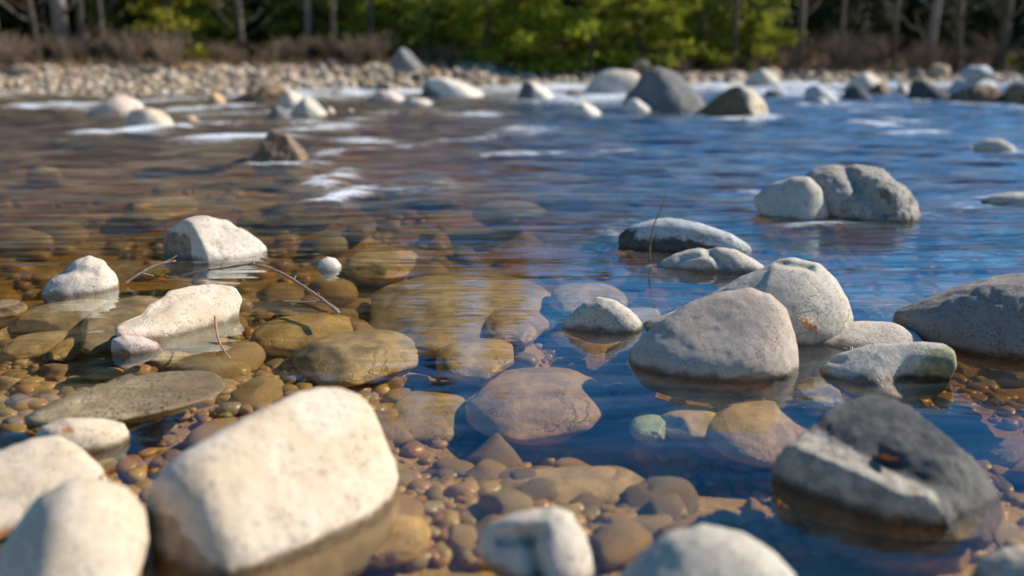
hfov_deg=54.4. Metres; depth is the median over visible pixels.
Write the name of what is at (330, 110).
river stone
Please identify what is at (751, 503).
cobble
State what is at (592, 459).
cobble
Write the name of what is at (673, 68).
bare shrub
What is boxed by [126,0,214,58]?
pine tree
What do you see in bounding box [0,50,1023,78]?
dry grass
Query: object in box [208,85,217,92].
bank stone
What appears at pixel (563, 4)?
dark conifer
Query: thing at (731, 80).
bank stone
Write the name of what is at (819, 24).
distant forest
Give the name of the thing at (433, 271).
cobble
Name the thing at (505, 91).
water
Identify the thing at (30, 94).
bank stone
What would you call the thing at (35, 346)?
submerged stone
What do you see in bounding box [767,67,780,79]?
bank stone
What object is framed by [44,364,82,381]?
cobble
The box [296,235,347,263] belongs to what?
cobble
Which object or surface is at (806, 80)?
bank stone
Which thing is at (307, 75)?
bank stone
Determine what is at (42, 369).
cobble
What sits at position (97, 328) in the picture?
submerged stone
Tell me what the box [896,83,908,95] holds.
river stone
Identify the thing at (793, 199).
boulder
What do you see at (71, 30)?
dark conifer
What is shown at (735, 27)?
bare tree
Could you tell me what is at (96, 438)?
river stone
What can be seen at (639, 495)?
cobble
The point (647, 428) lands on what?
submerged stone
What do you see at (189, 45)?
bare shrub
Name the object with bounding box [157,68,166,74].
bank stone
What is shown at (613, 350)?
cobble
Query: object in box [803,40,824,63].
bare shrub
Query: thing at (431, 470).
cobble
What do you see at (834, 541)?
cobble
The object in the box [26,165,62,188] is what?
cobble
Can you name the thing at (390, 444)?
cobble
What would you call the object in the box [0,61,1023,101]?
bank gravel
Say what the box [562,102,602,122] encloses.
river stone
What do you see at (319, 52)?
bare shrub
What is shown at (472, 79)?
bank stone
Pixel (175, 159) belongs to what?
submerged stone
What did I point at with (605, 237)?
cobble
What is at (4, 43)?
bare shrub
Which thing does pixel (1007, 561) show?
river stone
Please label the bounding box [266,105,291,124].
river stone
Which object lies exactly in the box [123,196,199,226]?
submerged stone
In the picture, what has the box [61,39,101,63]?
bare shrub
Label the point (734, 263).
river stone
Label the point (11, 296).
cobble
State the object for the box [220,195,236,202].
cobble
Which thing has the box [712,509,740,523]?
cobble
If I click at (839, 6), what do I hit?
dark conifer
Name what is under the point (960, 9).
bare tree
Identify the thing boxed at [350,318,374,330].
cobble
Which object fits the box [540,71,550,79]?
bank stone
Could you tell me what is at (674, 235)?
boulder
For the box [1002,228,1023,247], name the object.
cobble
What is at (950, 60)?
bare shrub
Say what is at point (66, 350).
submerged stone
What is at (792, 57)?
bare shrub
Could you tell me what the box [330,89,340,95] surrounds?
bank stone
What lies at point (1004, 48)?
bare tree
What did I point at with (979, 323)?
boulder
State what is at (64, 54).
bare shrub
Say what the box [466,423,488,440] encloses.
cobble
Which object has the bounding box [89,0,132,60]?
bare tree
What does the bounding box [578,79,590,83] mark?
bank stone
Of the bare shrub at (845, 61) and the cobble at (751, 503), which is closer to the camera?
the cobble at (751, 503)
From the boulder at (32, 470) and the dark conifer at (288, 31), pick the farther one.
the dark conifer at (288, 31)
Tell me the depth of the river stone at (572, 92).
17.36 m
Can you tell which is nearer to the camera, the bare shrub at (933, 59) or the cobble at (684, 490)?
the cobble at (684, 490)
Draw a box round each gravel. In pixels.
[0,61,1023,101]
[0,164,1023,574]
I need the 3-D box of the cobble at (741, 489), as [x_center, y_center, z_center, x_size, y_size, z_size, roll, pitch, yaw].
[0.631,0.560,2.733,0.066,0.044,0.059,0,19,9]
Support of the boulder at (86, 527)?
on the riverbed
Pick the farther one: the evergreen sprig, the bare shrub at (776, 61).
the bare shrub at (776, 61)
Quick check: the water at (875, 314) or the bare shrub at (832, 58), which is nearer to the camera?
the water at (875, 314)
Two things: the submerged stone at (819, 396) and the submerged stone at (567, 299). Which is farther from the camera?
the submerged stone at (567, 299)
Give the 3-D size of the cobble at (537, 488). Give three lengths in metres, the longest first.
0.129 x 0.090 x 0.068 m
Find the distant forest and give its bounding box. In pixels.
[0,0,1023,51]
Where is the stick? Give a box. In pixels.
[214,316,230,358]
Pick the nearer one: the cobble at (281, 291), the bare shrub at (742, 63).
the cobble at (281, 291)
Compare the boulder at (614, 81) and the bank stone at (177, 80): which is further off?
the bank stone at (177, 80)
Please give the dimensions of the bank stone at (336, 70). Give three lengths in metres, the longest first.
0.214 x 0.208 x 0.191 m
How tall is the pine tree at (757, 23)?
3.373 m
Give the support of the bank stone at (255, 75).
on the riverbed
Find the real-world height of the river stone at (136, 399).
0.139 m
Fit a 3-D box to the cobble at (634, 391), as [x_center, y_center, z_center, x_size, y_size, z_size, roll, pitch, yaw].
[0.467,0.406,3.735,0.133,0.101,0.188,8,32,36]
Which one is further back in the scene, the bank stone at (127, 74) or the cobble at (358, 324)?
the bank stone at (127, 74)
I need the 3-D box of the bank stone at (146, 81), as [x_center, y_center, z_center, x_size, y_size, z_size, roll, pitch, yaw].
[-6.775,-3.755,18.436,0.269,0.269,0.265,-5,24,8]
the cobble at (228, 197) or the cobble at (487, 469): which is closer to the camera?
the cobble at (487, 469)
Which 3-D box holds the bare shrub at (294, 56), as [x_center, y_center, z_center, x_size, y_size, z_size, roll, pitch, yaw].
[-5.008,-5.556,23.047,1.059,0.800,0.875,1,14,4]
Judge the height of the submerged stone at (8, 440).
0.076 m
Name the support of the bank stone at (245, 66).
on the riverbed
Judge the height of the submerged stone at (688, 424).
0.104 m
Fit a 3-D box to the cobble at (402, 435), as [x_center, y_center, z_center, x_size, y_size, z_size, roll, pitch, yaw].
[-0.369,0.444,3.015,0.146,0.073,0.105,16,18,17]
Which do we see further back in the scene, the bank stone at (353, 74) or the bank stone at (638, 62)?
the bank stone at (638, 62)
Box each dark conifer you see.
[0,0,94,45]
[0,0,140,39]
[0,0,142,53]
[1,0,107,51]
[130,0,276,49]
[148,0,304,54]
[213,0,263,49]
[222,28,302,47]
[318,0,422,38]
[352,0,478,53]
[420,0,544,45]
[481,7,562,49]
[539,0,570,39]
[584,0,646,49]
[654,0,691,45]
[666,0,714,54]
[695,0,723,42]
[729,0,762,42]
[754,0,780,45]
[781,0,813,48]
[824,0,840,29]
[830,0,874,49]
[858,0,902,54]
[879,0,911,48]
[898,0,932,49]
[903,0,955,46]
[919,0,978,60]
[967,0,1016,54]
[1014,28,1023,52]
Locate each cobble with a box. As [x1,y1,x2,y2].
[0,228,53,254]
[0,286,21,300]
[13,386,48,396]
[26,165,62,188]
[35,222,88,241]
[38,363,58,374]
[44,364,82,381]
[63,214,90,227]
[80,335,96,359]
[95,455,117,473]
[97,354,113,358]
[134,264,166,280]
[139,349,189,370]
[145,361,160,372]
[151,182,183,196]
[162,449,182,461]
[166,356,240,377]
[182,417,235,449]
[183,335,227,351]
[193,351,217,356]
[215,342,265,368]
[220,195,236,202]
[230,376,282,406]
[236,215,265,225]
[236,316,247,325]
[256,282,305,310]
[273,177,289,190]
[281,169,322,189]
[281,376,296,384]
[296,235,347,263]
[298,295,331,312]
[305,278,357,307]
[310,257,325,264]
[330,307,358,318]
[346,301,369,314]
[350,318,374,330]
[368,397,379,404]
[373,410,394,441]
[381,387,413,402]
[382,377,405,388]
[386,439,393,452]
[392,421,414,446]
[392,455,399,469]
[395,492,423,517]
[395,501,416,515]
[397,470,417,488]
[407,258,449,279]
[418,228,450,247]
[423,466,438,478]
[428,368,445,378]
[432,257,454,272]
[432,457,474,477]
[446,523,477,558]
[453,246,481,266]
[464,459,506,480]
[465,433,525,467]
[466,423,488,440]
[473,512,506,544]
[476,489,533,514]
[498,466,531,478]
[509,468,536,479]
[516,477,557,502]
[538,188,596,211]
[539,273,556,279]
[543,327,589,358]
[553,457,590,467]
[568,493,603,507]
[570,453,609,465]
[571,429,592,439]
[584,437,635,466]
[588,519,653,568]
[594,229,625,249]
[607,341,624,358]
[607,465,631,479]
[610,266,637,273]
[615,376,656,408]
[616,465,639,475]
[618,482,685,513]
[623,272,655,290]
[628,304,645,307]
[629,514,672,540]
[637,293,666,309]
[640,214,666,222]
[641,476,698,514]
[647,496,680,521]
[648,403,677,410]
[654,515,709,539]
[666,438,677,445]
[690,442,731,463]
[691,295,702,300]
[710,480,733,497]
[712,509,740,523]
[715,212,776,232]
[726,523,749,532]
[731,482,752,497]
[742,497,761,509]
[765,386,803,404]
[791,377,824,404]
[809,521,881,555]
[845,291,882,298]
[899,229,967,253]
[902,295,925,302]
[954,361,973,378]
[961,533,992,549]
[966,198,984,209]
[969,421,988,436]
[971,221,1003,241]
[976,437,1023,467]
[990,370,1023,387]
[992,518,1023,547]
[996,475,1010,482]
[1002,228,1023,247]
[1004,466,1023,487]
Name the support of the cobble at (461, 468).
on the riverbed
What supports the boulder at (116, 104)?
on the riverbed
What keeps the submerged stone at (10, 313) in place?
on the gravel at (446, 496)
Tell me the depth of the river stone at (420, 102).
15.04 m
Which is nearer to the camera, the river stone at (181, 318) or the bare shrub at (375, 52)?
the river stone at (181, 318)
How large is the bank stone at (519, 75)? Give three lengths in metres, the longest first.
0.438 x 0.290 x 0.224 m
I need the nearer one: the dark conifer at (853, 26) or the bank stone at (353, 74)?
the bank stone at (353, 74)
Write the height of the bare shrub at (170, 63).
0.805 m
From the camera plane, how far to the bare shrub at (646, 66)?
22.70 m
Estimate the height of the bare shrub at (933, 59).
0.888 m
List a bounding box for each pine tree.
[70,0,163,53]
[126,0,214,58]
[149,0,260,59]
[231,0,329,54]
[260,0,388,61]
[268,0,383,55]
[327,0,413,62]
[355,0,492,62]
[403,0,492,63]
[434,0,540,66]
[475,0,587,71]
[511,0,655,75]
[581,0,709,69]
[649,0,758,67]
[702,0,808,66]
[1005,53,1023,68]
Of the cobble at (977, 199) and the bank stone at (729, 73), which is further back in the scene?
the bank stone at (729, 73)
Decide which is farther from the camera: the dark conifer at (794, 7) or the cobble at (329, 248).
the dark conifer at (794, 7)
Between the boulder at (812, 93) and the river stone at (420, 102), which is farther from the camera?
the boulder at (812, 93)
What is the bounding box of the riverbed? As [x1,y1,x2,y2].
[0,36,1023,575]
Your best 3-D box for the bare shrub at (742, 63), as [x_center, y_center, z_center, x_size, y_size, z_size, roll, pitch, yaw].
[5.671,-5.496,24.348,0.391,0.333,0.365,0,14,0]
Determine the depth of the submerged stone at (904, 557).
2.19 m
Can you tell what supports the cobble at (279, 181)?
on the riverbed
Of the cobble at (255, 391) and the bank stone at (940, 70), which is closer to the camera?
the cobble at (255, 391)
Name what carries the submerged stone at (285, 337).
on the riverbed
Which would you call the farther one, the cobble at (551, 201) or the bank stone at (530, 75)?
the bank stone at (530, 75)
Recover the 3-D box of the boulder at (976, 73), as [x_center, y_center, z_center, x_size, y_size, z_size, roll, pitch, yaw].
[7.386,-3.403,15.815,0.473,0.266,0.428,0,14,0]
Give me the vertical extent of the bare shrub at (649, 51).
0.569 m
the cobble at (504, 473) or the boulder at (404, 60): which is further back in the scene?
the boulder at (404, 60)
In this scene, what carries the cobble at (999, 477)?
on the gravel at (446, 496)
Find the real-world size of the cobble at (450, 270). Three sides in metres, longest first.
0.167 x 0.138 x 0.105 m
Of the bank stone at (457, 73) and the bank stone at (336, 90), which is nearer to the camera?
the bank stone at (336, 90)
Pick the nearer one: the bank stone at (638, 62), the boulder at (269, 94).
the boulder at (269, 94)
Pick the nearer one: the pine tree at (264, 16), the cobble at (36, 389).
the cobble at (36, 389)
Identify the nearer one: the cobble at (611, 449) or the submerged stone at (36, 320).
the cobble at (611, 449)
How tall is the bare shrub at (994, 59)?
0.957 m
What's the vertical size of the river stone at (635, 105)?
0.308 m
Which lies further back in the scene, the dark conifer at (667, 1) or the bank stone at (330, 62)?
the dark conifer at (667, 1)
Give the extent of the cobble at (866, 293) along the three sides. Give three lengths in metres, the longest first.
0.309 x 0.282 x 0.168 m
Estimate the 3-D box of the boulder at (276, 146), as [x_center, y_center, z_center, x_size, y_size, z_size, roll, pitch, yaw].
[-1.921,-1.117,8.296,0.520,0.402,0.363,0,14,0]
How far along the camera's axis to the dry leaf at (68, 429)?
2.43 m
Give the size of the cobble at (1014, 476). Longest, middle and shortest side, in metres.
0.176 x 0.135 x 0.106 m
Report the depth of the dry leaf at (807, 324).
3.19 m
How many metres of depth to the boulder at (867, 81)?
18.74 m
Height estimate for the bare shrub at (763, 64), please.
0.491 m
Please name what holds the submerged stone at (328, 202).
on the riverbed
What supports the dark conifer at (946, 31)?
on the riverbed
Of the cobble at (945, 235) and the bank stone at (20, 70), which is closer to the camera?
the cobble at (945, 235)
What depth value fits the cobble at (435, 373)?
3.71 m
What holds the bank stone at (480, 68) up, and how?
on the riverbed
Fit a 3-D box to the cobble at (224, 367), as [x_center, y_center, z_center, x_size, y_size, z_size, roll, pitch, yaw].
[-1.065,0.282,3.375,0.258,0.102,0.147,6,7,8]
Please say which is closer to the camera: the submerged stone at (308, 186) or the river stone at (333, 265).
the river stone at (333, 265)
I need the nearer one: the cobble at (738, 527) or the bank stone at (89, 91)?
the cobble at (738, 527)
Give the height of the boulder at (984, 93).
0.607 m
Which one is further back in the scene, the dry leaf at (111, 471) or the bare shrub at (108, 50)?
the bare shrub at (108, 50)
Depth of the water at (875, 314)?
4.04 m
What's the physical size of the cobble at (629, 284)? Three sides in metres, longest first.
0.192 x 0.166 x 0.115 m
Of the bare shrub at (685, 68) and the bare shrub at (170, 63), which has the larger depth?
the bare shrub at (685, 68)
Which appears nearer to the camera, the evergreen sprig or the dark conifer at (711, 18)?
the evergreen sprig
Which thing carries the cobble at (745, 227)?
on the riverbed
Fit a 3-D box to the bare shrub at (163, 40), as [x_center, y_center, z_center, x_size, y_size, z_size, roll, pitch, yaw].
[-7.396,-5.235,21.663,1.053,0.960,1.127,-2,14,-9]
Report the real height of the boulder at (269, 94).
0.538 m
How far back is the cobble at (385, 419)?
2.98 m
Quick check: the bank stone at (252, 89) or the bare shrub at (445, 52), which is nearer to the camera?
the bank stone at (252, 89)
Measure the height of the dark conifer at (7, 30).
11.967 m
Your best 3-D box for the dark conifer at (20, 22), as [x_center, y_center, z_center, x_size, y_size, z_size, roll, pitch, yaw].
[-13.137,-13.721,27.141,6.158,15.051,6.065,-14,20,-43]
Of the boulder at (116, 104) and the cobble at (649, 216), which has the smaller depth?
the cobble at (649, 216)
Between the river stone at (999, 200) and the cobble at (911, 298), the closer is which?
the cobble at (911, 298)
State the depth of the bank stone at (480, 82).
20.44 m
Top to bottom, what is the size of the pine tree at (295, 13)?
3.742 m
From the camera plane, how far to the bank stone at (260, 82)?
18.71 m
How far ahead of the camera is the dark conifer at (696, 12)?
26.82 m
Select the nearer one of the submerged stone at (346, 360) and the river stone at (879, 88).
the submerged stone at (346, 360)
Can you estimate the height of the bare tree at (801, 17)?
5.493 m
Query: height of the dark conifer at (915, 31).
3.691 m
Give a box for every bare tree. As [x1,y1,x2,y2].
[0,0,102,63]
[8,0,44,60]
[17,0,115,63]
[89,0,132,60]
[208,0,279,58]
[292,0,335,45]
[299,0,315,62]
[340,0,390,61]
[704,0,745,70]
[764,0,819,66]
[838,0,871,67]
[883,0,902,66]
[885,0,960,69]
[953,0,986,71]
[987,0,1023,70]
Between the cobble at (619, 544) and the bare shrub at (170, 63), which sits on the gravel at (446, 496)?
the cobble at (619, 544)
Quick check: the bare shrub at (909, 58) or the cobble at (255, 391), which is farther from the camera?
the bare shrub at (909, 58)
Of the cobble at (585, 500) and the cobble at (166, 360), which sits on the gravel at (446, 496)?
the cobble at (585, 500)
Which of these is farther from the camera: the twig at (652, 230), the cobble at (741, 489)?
the twig at (652, 230)
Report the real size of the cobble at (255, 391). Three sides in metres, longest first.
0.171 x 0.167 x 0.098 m
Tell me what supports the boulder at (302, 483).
on the riverbed
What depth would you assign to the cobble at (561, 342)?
4.07 m
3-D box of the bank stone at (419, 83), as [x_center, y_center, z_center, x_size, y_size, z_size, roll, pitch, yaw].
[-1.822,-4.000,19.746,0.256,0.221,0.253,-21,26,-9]
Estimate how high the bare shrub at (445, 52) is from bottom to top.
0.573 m
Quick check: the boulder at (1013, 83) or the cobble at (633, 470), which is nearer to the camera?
the cobble at (633, 470)
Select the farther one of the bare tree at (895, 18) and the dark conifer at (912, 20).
the dark conifer at (912, 20)
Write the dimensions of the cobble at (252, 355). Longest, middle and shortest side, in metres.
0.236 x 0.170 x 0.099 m
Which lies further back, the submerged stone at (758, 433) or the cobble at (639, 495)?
the submerged stone at (758, 433)
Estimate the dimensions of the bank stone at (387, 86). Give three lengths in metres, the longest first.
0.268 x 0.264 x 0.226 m
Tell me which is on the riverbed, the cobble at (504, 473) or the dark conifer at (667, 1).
the dark conifer at (667, 1)
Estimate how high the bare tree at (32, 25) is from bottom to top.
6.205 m
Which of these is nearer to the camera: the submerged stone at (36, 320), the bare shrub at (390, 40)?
the submerged stone at (36, 320)
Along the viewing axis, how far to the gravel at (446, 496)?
3.22 m
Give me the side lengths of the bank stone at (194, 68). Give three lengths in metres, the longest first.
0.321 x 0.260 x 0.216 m
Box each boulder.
[0,435,106,551]
[0,478,148,575]
[87,95,144,127]
[125,108,173,138]
[145,387,397,575]
[163,215,266,279]
[232,85,286,115]
[250,130,311,175]
[390,48,420,72]
[421,77,484,109]
[584,69,639,111]
[618,218,751,264]
[619,524,795,575]
[621,67,705,130]
[628,287,798,404]
[641,257,852,365]
[694,85,769,134]
[746,69,779,89]
[754,177,828,227]
[768,395,1002,541]
[803,85,838,111]
[804,164,920,230]
[842,72,881,100]
[842,85,872,106]
[892,273,1023,371]
[907,80,949,110]
[944,85,1003,121]
[947,79,998,93]
[959,65,992,81]
[1000,83,1023,118]
[1004,80,1023,89]
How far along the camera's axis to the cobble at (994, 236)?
6.94 m
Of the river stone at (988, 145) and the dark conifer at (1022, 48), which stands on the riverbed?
the dark conifer at (1022, 48)
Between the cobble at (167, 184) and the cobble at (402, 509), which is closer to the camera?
the cobble at (402, 509)
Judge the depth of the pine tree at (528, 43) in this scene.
23.15 m
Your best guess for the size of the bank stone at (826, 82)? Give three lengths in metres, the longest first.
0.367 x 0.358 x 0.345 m
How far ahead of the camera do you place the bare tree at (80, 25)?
22.82 m
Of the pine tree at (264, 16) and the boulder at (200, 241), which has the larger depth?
the pine tree at (264, 16)
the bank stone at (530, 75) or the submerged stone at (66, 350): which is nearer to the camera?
the submerged stone at (66, 350)
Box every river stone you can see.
[24,371,224,427]
[35,418,129,459]
[41,255,120,302]
[111,335,162,361]
[115,284,241,349]
[181,116,201,127]
[206,93,225,106]
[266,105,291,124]
[276,91,302,108]
[290,96,327,125]
[318,257,340,276]
[326,107,334,113]
[367,90,404,108]
[398,98,432,112]
[478,506,593,575]
[518,80,554,106]
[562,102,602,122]
[563,297,642,343]
[564,90,581,99]
[619,98,653,120]
[657,247,763,284]
[762,90,786,103]
[811,321,922,364]
[813,97,828,106]
[819,342,956,401]
[867,82,891,99]
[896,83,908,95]
[971,546,1023,575]
[973,139,1016,157]
[981,193,1023,215]
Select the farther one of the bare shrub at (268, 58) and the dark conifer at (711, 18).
the dark conifer at (711, 18)
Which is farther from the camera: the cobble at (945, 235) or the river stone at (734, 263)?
the cobble at (945, 235)
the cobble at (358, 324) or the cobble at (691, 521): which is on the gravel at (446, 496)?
the cobble at (691, 521)
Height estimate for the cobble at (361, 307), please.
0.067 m
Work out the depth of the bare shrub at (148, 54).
22.60 m
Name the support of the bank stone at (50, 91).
on the riverbed
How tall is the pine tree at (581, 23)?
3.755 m
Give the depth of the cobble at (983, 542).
2.23 m
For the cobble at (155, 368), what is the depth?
3.37 m
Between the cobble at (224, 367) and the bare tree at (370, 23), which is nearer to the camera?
the cobble at (224, 367)
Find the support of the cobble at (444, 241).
on the riverbed
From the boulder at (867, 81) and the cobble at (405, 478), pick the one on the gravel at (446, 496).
the cobble at (405, 478)
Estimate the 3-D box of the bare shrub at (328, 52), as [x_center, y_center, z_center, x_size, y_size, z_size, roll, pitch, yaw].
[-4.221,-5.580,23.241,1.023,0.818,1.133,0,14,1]
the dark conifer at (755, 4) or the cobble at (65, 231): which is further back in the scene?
the dark conifer at (755, 4)
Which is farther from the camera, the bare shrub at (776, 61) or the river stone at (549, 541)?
the bare shrub at (776, 61)
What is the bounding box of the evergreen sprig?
[147,271,177,278]
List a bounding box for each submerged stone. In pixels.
[0,299,27,326]
[0,331,73,359]
[0,432,35,449]
[16,299,108,336]
[47,129,112,149]
[49,336,82,362]
[80,296,158,353]
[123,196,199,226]
[146,139,259,170]
[249,314,352,358]
[271,196,344,227]
[288,184,345,198]
[293,330,417,388]
[343,246,417,286]
[346,218,376,238]
[369,514,430,566]
[370,274,553,356]
[385,174,465,205]
[391,388,466,441]
[436,338,513,387]
[464,367,612,446]
[471,200,546,232]
[485,306,548,347]
[498,466,644,505]
[548,282,627,315]
[629,307,660,339]
[629,411,667,445]
[661,404,716,445]
[704,399,810,468]
[794,382,842,410]
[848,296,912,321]
[858,537,970,575]
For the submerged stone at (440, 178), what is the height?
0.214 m
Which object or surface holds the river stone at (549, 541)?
on the riverbed
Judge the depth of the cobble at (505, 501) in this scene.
2.39 m
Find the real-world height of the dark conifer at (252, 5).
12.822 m
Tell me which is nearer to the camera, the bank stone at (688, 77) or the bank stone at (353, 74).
the bank stone at (353, 74)
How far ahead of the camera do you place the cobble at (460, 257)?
5.71 m
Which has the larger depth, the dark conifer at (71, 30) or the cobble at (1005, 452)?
the dark conifer at (71, 30)
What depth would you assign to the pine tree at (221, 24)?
23.86 m
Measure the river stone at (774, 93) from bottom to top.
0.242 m
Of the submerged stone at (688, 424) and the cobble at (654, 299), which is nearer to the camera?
the submerged stone at (688, 424)
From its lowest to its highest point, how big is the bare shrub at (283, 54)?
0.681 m
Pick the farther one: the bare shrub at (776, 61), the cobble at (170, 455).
the bare shrub at (776, 61)
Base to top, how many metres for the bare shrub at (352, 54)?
0.859 m
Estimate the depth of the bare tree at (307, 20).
23.77 m
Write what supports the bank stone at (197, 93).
on the riverbed
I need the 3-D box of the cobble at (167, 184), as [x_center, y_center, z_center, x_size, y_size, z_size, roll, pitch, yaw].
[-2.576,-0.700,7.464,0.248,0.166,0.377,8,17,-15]
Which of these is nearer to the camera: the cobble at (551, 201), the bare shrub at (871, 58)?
the cobble at (551, 201)
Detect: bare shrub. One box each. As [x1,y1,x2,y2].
[0,28,32,68]
[0,34,17,62]
[12,33,51,64]
[35,31,85,64]
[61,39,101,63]
[85,30,135,63]
[95,24,159,66]
[102,39,125,63]
[122,29,173,64]
[145,25,195,63]
[147,32,194,70]
[162,35,202,64]
[204,38,240,64]
[222,43,251,66]
[222,48,246,66]
[246,40,281,65]
[266,35,303,63]
[271,31,316,63]
[310,33,345,62]
[310,33,350,64]
[328,30,374,67]
[356,28,401,63]
[368,33,399,58]
[413,46,439,62]
[432,43,454,64]
[542,42,560,54]
[633,60,651,73]
[643,44,657,57]
[662,54,681,71]
[679,60,693,72]
[725,62,737,70]
[738,57,750,69]
[752,53,776,68]
[769,36,790,63]
[778,40,812,69]
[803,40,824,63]
[806,29,862,68]
[831,30,869,66]
[839,45,872,71]
[854,36,891,66]
[859,29,908,65]
[901,44,934,70]
[905,37,948,71]
[911,41,949,63]
[945,48,969,71]
[961,38,990,66]
[975,31,1023,68]
[1007,43,1023,70]
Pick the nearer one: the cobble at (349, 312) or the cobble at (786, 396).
the cobble at (786, 396)
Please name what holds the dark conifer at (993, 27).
on the riverbed
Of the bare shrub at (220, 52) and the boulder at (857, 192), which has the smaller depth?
the boulder at (857, 192)
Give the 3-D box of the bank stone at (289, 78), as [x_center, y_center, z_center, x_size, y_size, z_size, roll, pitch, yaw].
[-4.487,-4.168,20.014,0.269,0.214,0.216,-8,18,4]
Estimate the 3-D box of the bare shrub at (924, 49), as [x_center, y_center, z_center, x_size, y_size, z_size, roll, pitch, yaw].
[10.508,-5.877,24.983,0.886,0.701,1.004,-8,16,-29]
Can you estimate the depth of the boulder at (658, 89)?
13.75 m
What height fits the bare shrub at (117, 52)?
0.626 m
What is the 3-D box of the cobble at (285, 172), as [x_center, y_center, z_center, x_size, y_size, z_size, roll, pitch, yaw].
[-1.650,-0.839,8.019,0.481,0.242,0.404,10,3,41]
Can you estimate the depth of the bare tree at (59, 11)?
22.29 m
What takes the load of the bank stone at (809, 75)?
on the riverbed
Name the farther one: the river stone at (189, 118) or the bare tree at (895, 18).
the bare tree at (895, 18)
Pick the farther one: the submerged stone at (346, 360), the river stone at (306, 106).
the river stone at (306, 106)
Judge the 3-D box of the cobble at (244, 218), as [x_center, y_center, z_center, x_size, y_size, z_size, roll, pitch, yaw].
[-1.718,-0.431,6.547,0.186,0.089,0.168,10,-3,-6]
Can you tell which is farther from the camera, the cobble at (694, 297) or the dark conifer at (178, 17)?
the dark conifer at (178, 17)
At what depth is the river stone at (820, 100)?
15.38 m
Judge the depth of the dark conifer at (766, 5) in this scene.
30.71 m
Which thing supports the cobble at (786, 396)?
on the riverbed
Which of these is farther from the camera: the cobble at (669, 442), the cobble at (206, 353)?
the cobble at (206, 353)
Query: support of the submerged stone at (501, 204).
on the riverbed
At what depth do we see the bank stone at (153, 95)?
17.20 m
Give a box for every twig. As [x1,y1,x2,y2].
[124,255,176,283]
[180,260,339,313]
[649,193,666,261]
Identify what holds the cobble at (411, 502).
on the riverbed
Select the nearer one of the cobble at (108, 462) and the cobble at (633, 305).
the cobble at (108, 462)
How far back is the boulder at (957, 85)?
17.82 m
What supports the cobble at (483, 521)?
on the riverbed
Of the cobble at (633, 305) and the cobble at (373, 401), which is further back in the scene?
the cobble at (633, 305)
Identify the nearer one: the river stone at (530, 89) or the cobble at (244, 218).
the cobble at (244, 218)
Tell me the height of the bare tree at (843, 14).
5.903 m
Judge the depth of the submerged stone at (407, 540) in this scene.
2.21 m
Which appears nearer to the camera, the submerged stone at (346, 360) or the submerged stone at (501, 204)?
the submerged stone at (346, 360)
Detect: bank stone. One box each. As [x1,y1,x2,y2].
[5,64,38,77]
[13,89,25,96]
[25,92,43,101]
[42,66,56,72]
[46,88,55,96]
[84,77,92,82]
[86,89,96,94]
[87,74,98,80]
[91,71,103,77]
[100,66,110,72]
[118,72,130,77]
[135,93,146,100]
[140,78,153,85]
[146,94,159,102]
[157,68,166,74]
[162,74,178,83]
[169,77,182,83]
[189,64,204,72]
[190,92,202,100]
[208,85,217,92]
[233,67,245,72]
[240,63,248,70]
[246,87,256,91]
[252,72,260,78]
[252,77,275,88]
[267,75,279,81]
[282,75,294,82]
[300,73,314,79]
[320,70,330,75]
[321,72,333,78]
[324,59,337,66]
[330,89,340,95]
[332,67,341,73]
[347,73,357,78]
[377,82,391,89]
[380,70,390,74]
[393,71,404,77]
[411,72,423,81]
[414,80,423,87]
[430,70,440,76]
[453,70,462,77]
[462,72,470,78]
[467,76,478,82]
[472,65,483,71]
[475,79,487,85]
[484,65,495,71]
[500,77,510,84]
[514,71,523,78]
[524,72,535,78]
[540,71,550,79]
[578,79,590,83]
[632,60,650,72]
[684,74,697,80]
[725,78,736,82]
[726,71,738,76]
[729,73,744,81]
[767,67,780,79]
[800,78,811,83]
[802,71,814,78]
[814,69,831,77]
[819,80,836,91]
[820,75,831,80]
[906,69,924,77]
[909,77,919,81]
[920,77,928,81]
[926,63,949,78]
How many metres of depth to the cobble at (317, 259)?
5.39 m
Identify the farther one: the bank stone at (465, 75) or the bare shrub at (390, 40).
the bare shrub at (390, 40)
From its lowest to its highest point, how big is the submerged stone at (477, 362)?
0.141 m
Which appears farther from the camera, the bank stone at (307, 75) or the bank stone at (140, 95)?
the bank stone at (307, 75)
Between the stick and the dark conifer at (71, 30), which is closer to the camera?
the stick
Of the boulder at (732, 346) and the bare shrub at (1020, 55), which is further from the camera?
the bare shrub at (1020, 55)
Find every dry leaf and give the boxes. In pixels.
[0,528,13,543]
[62,426,73,432]
[103,466,121,475]
[797,316,818,332]
[874,454,896,460]
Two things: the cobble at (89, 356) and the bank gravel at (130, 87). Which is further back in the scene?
the bank gravel at (130, 87)
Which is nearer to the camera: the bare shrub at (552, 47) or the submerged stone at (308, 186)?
the submerged stone at (308, 186)
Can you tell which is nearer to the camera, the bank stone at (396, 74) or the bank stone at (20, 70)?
the bank stone at (20, 70)
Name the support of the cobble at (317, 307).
on the riverbed
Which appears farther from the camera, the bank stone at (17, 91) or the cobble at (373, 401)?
the bank stone at (17, 91)
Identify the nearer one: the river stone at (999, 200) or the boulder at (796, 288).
the boulder at (796, 288)

